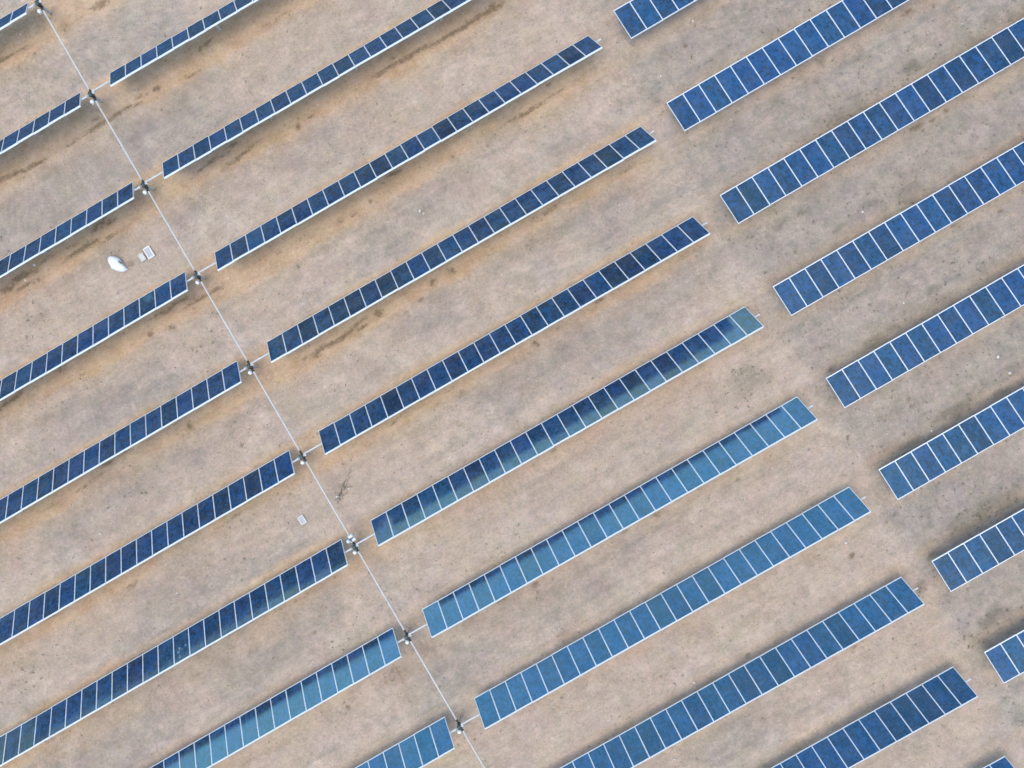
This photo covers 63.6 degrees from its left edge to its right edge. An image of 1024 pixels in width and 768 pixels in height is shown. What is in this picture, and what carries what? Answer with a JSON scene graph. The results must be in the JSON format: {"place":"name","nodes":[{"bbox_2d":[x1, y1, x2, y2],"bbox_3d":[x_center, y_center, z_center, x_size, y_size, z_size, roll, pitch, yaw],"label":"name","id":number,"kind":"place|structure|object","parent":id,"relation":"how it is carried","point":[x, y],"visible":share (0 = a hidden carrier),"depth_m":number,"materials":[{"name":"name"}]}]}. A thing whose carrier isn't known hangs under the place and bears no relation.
{"place":"outdoors","nodes":[
{"label":"outdoors","id":0,"kind":"place"},
{"bbox_2d":[0,0,1023,767],"bbox_3d":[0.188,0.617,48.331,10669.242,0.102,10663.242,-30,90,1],"label":"ground","id":1,"kind":"structure","parent":0,"point":[696,288],"depth_m":48.34,"materials":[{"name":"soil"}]},
{"bbox_2d":[0,3,32,29],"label":"solar tracker","id":2,"kind":"object","parent":1,"relation":"on","point":[12,17],"visible":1,"depth_m":46.87,"materials":[{"name":"glass"}]},
{"bbox_2d":[32,0,52,14],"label":"gearbox","id":3,"kind":"object","parent":1,"relation":"on","point":[39,4],"visible":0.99,"depth_m":47.18,"materials":[{"name":"metal"}]},
{"bbox_2d":[42,10,89,89],"bbox_3d":[-25.534,-19.148,47.301,0.124,0.121,5.301,-30,90,1],"label":"drive shaft","id":4,"kind":"object","parent":3,"relation":"attached to","point":[88,88],"visible":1,"depth_m":47.26,"materials":[{"name":"metal"}]},
{"bbox_2d":[0,92,88,153],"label":"solar tracker","id":5,"kind":"object","parent":1,"relation":"on","point":[44,120],"visible":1,"depth_m":46.95,"materials":[{"name":"glass"}]},
{"bbox_2d":[0,182,138,277],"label":"solar tracker","id":6,"kind":"object","parent":1,"relation":"on","point":[58,234],"visible":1,"depth_m":47.05,"materials":[{"name":"glass"}]},
{"bbox_2d":[85,90,103,104],"bbox_3d":[-24.009,-16.423,47.947,0.555,2.019,0.822,10,91,1],"label":"gearbox","id":7,"kind":"object","parent":1,"relation":"on","point":[90,93],"visible":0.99,"depth_m":47.23,"materials":[{"name":"metal"}]},
{"bbox_2d":[95,100,142,180],"bbox_3d":[-22.535,-13.982,47.336,0.124,0.121,5.301,-30,90,1],"label":"drive shaft","id":8,"kind":"object","parent":7,"relation":"attached to","point":[141,179],"visible":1,"depth_m":47.30,"materials":[{"name":"metal"}]},
{"bbox_2d":[0,272,191,400],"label":"solar tracker","id":9,"kind":"object","parent":1,"relation":"on","point":[97,333],"visible":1,"depth_m":47.13,"materials":[{"name":"glass"}]},
{"bbox_2d":[107,256,127,271],"bbox_3d":[-23.167,-7.044,48.375,0.817,0.416,1.243,-30,90,1],"label":"sack","id":10,"kind":"object","parent":1,"relation":"on","point":[116,263],"visible":1,"depth_m":48.28,"materials":[{"name":"white plastic"}]},
{"bbox_2d":[0,361,244,523],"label":"solar tracker","id":11,"kind":"object","parent":1,"relation":"on","point":[123,439],"visible":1,"depth_m":47.21,"materials":[{"name":"glass"}]},
{"bbox_2d":[137,252,146,261],"bbox_3d":[-21.701,-7.437,48.508,0.340,0.162,0.480,-31,90,1],"label":"utility box","id":12,"kind":"object","parent":1,"relation":"on","point":[142,257],"visible":1,"depth_m":48.44,"materials":[{"name":"white metal"}]},
{"bbox_2d":[138,180,154,194],"bbox_3d":[-21.010,-11.258,47.982,0.555,2.019,0.822,10,91,1],"label":"gearbox","id":13,"kind":"object","parent":1,"relation":"on","point":[145,186],"visible":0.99,"depth_m":47.24,"materials":[{"name":"metal"}]},
{"bbox_2d":[148,191,194,270],"bbox_3d":[-19.535,-8.817,47.371,0.124,0.121,5.301,-30,90,1],"label":"drive shaft","id":14,"kind":"object","parent":13,"relation":"attached to","point":[171,230],"visible":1,"depth_m":47.33,"materials":[{"name":"metal"}]},
{"bbox_2d":[0,450,296,644],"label":"solar tracker","id":15,"kind":"object","parent":1,"relation":"on","point":[24,617],"visible":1,"depth_m":47.29,"materials":[{"name":"glass"}]},
{"bbox_2d":[143,245,155,259],"bbox_3d":[-21.292,-7.716,48.494,0.430,0.162,0.700,-31,90,1],"label":"utility box","id":16,"kind":"object","parent":1,"relation":"on","point":[148,252],"visible":1,"depth_m":48.43,"materials":[{"name":"metal"}]},
{"bbox_2d":[0,539,349,766],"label":"solar tracker","id":17,"kind":"object","parent":1,"relation":"on","point":[200,635],"visible":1,"depth_m":47.37,"materials":[{"name":"glass"}]},
{"bbox_2d":[92,0,257,91],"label":"solar tracker","id":18,"kind":"object","parent":1,"relation":"on","point":[170,44],"visible":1,"depth_m":46.75,"materials":[{"name":"glass"}]},
{"bbox_2d":[191,270,205,284],"bbox_3d":[-18.011,-6.092,48.016,0.555,2.019,0.822,10,91,1],"label":"gearbox","id":19,"kind":"object","parent":1,"relation":"on","point":[198,276],"visible":0.98,"depth_m":47.27,"materials":[{"name":"metal"}]},
{"bbox_2d":[201,281,247,360],"bbox_3d":[-16.536,-3.652,47.406,0.124,0.121,5.301,-30,90,1],"label":"drive shaft","id":20,"kind":"object","parent":19,"relation":"attached to","point":[246,359],"visible":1,"depth_m":47.37,"materials":[{"name":"metal"}]},
{"bbox_2d":[244,360,257,374],"bbox_3d":[-15.012,-0.927,48.051,0.555,2.019,0.822,10,91,1],"label":"gearbox","id":21,"kind":"object","parent":1,"relation":"on","point":[251,366],"visible":0.99,"depth_m":47.30,"materials":[{"name":"metal"}]},
{"bbox_2d":[253,371,299,450],"bbox_3d":[-13.537,1.514,47.441,0.124,0.121,5.301,-30,90,1],"label":"drive shaft","id":22,"kind":"object","parent":21,"relation":"attached to","point":[298,448],"visible":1,"depth_m":47.40,"materials":[{"name":"metal"}]},
{"bbox_2d":[150,628,402,767],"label":"solar tracker","id":23,"kind":"object","parent":1,"relation":"on","point":[301,697],"visible":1,"depth_m":47.37,"materials":[{"name":"glass"}]},
{"bbox_2d":[297,515,306,524],"bbox_3d":[-12.328,7.984,48.574,0.360,0.162,0.500,-32,90,1],"label":"utility box","id":24,"kind":"object","parent":1,"relation":"on","point":[302,519],"visible":1,"depth_m":48.51,"materials":[{"name":"concrete"}]},
{"bbox_2d":[297,451,308,464],"bbox_3d":[-12.013,4.238,48.086,0.555,2.019,0.822,10,91,1],"label":"gearbox","id":25,"kind":"object","parent":1,"relation":"on","point":[303,457],"visible":0.99,"depth_m":47.33,"materials":[{"name":"metal"}]},
{"bbox_2d":[306,461,351,538],"bbox_3d":[-10.538,6.679,47.475,0.124,0.121,5.301,-30,90,1],"label":"drive shaft","id":26,"kind":"object","parent":25,"relation":"attached to","point":[327,498],"visible":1,"depth_m":47.44,"materials":[{"name":"metal"}]},
{"bbox_2d":[145,0,470,182],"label":"solar tracker","id":27,"kind":"object","parent":1,"relation":"on","point":[330,73],"visible":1,"depth_m":46.72,"materials":[{"name":"glass"}]},
{"bbox_2d":[336,470,352,502],"bbox_3d":[-9.945,6.178,48.506,0.656,0.151,2.535,19,91,0],"label":"twig heap","id":28,"kind":"object","parent":1,"relation":"on","point":[344,488],"visible":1,"depth_m":48.49,"materials":[{"name":"grey wood"}]},
{"bbox_2d":[346,533,359,554],"bbox_3d":[-9.091,9.169,48.119,0.617,2.019,1.164,-30,90,1],"label":"gearbox","id":29,"kind":"object","parent":1,"relation":"on","point":[352,540],"visible":0.99,"depth_m":47.23,"materials":[{"name":"metal"}]},
{"bbox_2d":[358,551,404,629],"bbox_3d":[-7.539,11.844,47.510,0.124,0.121,5.301,-30,90,1],"label":"drive shaft","id":30,"kind":"object","parent":29,"relation":"attached to","point":[403,628],"visible":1,"depth_m":47.47,"materials":[{"name":"metal"}]},
{"bbox_2d":[197,36,601,272],"bbox_3d":[-6.461,-12.917,47.338,26.408,2.500,1.471,-30,90,1],"label":"solar tracker","id":31,"kind":"object","parent":1,"relation":"on","point":[412,147],"visible":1,"depth_m":46.72,"materials":[{"name":"glass"}]},
{"bbox_2d":[355,717,454,767],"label":"solar tracker","id":32,"kind":"object","parent":1,"relation":"on","point":[427,745],"visible":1,"depth_m":47.42,"materials":[{"name":"glass"}]},
{"bbox_2d":[402,629,411,643],"bbox_3d":[-6.015,14.569,48.156,0.555,2.019,0.822,10,91,1],"label":"gearbox","id":33,"kind":"object","parent":1,"relation":"on","point":[407,638],"visible":0.98,"depth_m":47.40,"materials":[{"name":"metal"}]},
{"bbox_2d":[410,641,456,719],"bbox_3d":[-4.540,17.010,47.545,0.124,0.121,5.301,-30,90,1],"label":"drive shaft","id":34,"kind":"object","parent":33,"relation":"attached to","point":[433,680],"visible":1,"depth_m":47.51,"materials":[{"name":"metal"}]},
{"bbox_2d":[250,126,655,363],"bbox_3d":[-3.462,-7.751,47.370,26.408,2.506,1.460,-30,90,1],"label":"solar tracker","id":35,"kind":"object","parent":1,"relation":"on","point":[449,248],"visible":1,"depth_m":46.77,"materials":[{"name":"glass"}]},
{"bbox_2d":[454,717,463,733],"bbox_3d":[-3.015,19.734,48.191,0.555,2.019,0.822,10,91,1],"label":"gearbox","id":36,"kind":"object","parent":1,"relation":"on","point":[459,729],"visible":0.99,"depth_m":47.45,"materials":[{"name":"metal"}]},
{"bbox_2d":[462,730,484,767],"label":"drive shaft","id":37,"kind":"object","parent":36,"relation":"attached to","point":[473,749],"visible":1,"depth_m":47.53,"materials":[{"name":"metal"}]},
{"bbox_2d":[303,216,709,454],"bbox_3d":[-0.464,-2.588,47.409,26.408,2.498,1.464,-30,90,1],"label":"solar tracker","id":38,"kind":"object","parent":1,"relation":"on","point":[624,269],"visible":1,"depth_m":46.81,"materials":[{"name":"glass"}]},
{"bbox_2d":[356,307,763,545],"bbox_3d":[2.535,2.576,47.447,26.408,2.491,1.475,-30,90,1],"label":"solar tracker","id":39,"kind":"object","parent":1,"relation":"on","point":[606,401],"visible":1,"depth_m":46.86,"materials":[{"name":"glass"}]},
{"bbox_2d":[408,397,817,637],"bbox_3d":[5.534,7.742,47.484,26.408,2.487,1.489,-30,90,1],"label":"solar tracker","id":40,"kind":"object","parent":1,"relation":"on","point":[673,484],"visible":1,"depth_m":46.90,"materials":[{"name":"glass"}]},
{"bbox_2d":[613,0,696,38],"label":"solar tracker","id":41,"kind":"object","parent":1,"relation":"on","point":[636,17],"visible":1,"depth_m":46.51,"materials":[{"name":"glass"}]},
{"bbox_2d":[461,487,870,729],"bbox_3d":[8.533,12.907,47.514,26.408,2.497,1.466,-30,90,1],"label":"solar tracker","id":42,"kind":"object","parent":1,"relation":"on","point":[785,541],"visible":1,"depth_m":46.94,"materials":[{"name":"glass"}]},
{"bbox_2d":[561,577,924,767],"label":"solar tracker","id":43,"kind":"object","parent":1,"relation":"on","point":[856,622],"visible":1,"depth_m":46.97,"materials":[{"name":"glass"}]},
{"bbox_2d":[667,0,908,131],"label":"solar tracker","id":44,"kind":"object","parent":1,"relation":"on","point":[767,63],"visible":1,"depth_m":46.47,"materials":[{"name":"glass"}]},
{"bbox_2d":[720,18,1023,223],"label":"solar tracker","id":45,"kind":"object","parent":1,"relation":"on","point":[931,91],"visible":1,"depth_m":46.45,"materials":[{"name":"glass"}]},
{"bbox_2d":[771,667,977,767],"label":"solar tracker","id":46,"kind":"object","parent":1,"relation":"on","point":[919,707],"visible":1,"depth_m":46.93,"materials":[{"name":"glass"}]},
{"bbox_2d":[773,142,1023,315],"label":"solar tracker","id":47,"kind":"object","parent":1,"relation":"on","point":[911,226],"visible":1,"depth_m":46.52,"materials":[{"name":"glass"}]},
{"bbox_2d":[826,264,1023,407],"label":"solar tracker","id":48,"kind":"object","parent":1,"relation":"on","point":[926,340],"visible":1,"depth_m":46.59,"materials":[{"name":"glass"}]},
{"bbox_2d":[878,386,1023,499],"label":"solar tracker","id":49,"kind":"object","parent":1,"relation":"on","point":[953,447],"visible":1,"depth_m":46.66,"materials":[{"name":"glass"}]},
{"bbox_2d":[932,508,1023,591],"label":"solar tracker","id":50,"kind":"object","parent":1,"relation":"on","point":[979,554],"visible":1,"depth_m":46.74,"materials":[{"name":"glass"}]},
{"bbox_2d":[983,756,1013,767],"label":"solar tracker","id":51,"kind":"object","parent":1,"relation":"on","point":[1003,762],"visible":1,"depth_m":47.38,"materials":[{"name":"glass"}]},
{"bbox_2d":[984,630,1023,682],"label":"solar tracker","id":52,"kind":"object","parent":1,"relation":"on","point":[1005,658],"visible":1,"depth_m":46.82,"materials":[{"name":"glass"}]},
{"bbox_2d":[0,0,1023,759],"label":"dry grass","id":53,"kind":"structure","parent":0,"point":[758,310],"depth_m":48.02,"materials":[{"name":"beige plant"}]}
]}

